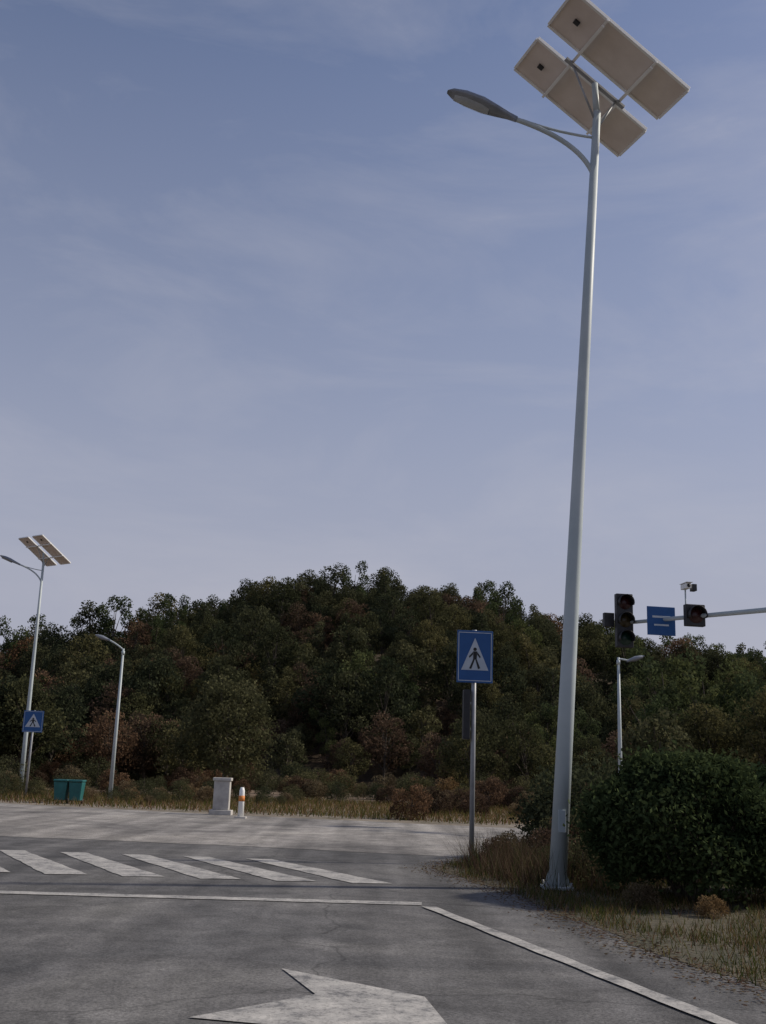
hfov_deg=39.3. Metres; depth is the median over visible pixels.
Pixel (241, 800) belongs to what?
marker post
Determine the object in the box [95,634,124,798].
street lamp
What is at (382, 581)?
hillside forest
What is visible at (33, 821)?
crossing road
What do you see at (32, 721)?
pedestrian crossing sign
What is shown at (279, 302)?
sky
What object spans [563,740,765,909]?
round shrub
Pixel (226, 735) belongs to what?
round tree
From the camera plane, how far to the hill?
79.40 m
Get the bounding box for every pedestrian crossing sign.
[22,710,43,797]
[456,630,492,859]
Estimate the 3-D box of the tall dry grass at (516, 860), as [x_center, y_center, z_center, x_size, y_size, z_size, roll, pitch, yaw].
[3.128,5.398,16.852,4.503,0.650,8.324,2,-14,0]
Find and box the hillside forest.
[23,569,765,765]
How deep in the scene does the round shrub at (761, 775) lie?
15.13 m
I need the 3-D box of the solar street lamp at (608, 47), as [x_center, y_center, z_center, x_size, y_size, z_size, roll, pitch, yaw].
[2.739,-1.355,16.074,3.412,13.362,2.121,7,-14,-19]
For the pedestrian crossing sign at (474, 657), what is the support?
on the grass verge
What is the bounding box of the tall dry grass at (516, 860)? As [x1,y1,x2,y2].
[441,827,723,902]
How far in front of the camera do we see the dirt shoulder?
34.45 m
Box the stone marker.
[208,777,232,814]
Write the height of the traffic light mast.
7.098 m
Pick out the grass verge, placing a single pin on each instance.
(690, 915)
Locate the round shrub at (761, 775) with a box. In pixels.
[717,761,765,893]
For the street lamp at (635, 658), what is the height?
5.807 m
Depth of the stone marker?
33.55 m
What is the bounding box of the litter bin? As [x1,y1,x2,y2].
[53,779,85,802]
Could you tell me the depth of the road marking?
7.63 m
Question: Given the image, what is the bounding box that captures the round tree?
[169,673,280,782]
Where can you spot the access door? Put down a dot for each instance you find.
(561, 813)
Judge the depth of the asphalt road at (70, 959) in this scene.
9.22 m
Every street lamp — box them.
[0,534,70,785]
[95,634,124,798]
[447,0,689,890]
[616,655,644,772]
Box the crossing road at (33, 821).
[0,803,535,857]
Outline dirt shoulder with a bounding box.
[0,800,534,828]
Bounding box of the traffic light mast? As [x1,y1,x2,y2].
[603,581,765,647]
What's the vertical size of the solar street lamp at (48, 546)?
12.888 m
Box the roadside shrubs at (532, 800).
[0,750,736,918]
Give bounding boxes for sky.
[0,0,765,658]
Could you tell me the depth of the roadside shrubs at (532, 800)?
45.28 m
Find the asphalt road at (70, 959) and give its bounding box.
[0,836,765,1023]
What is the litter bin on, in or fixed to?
on the dirt shoulder
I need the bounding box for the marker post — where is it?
[234,787,246,818]
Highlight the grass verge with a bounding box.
[435,864,765,988]
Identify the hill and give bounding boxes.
[2,629,612,795]
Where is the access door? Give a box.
[558,810,565,832]
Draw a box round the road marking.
[0,850,736,1023]
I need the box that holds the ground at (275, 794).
[1,786,552,823]

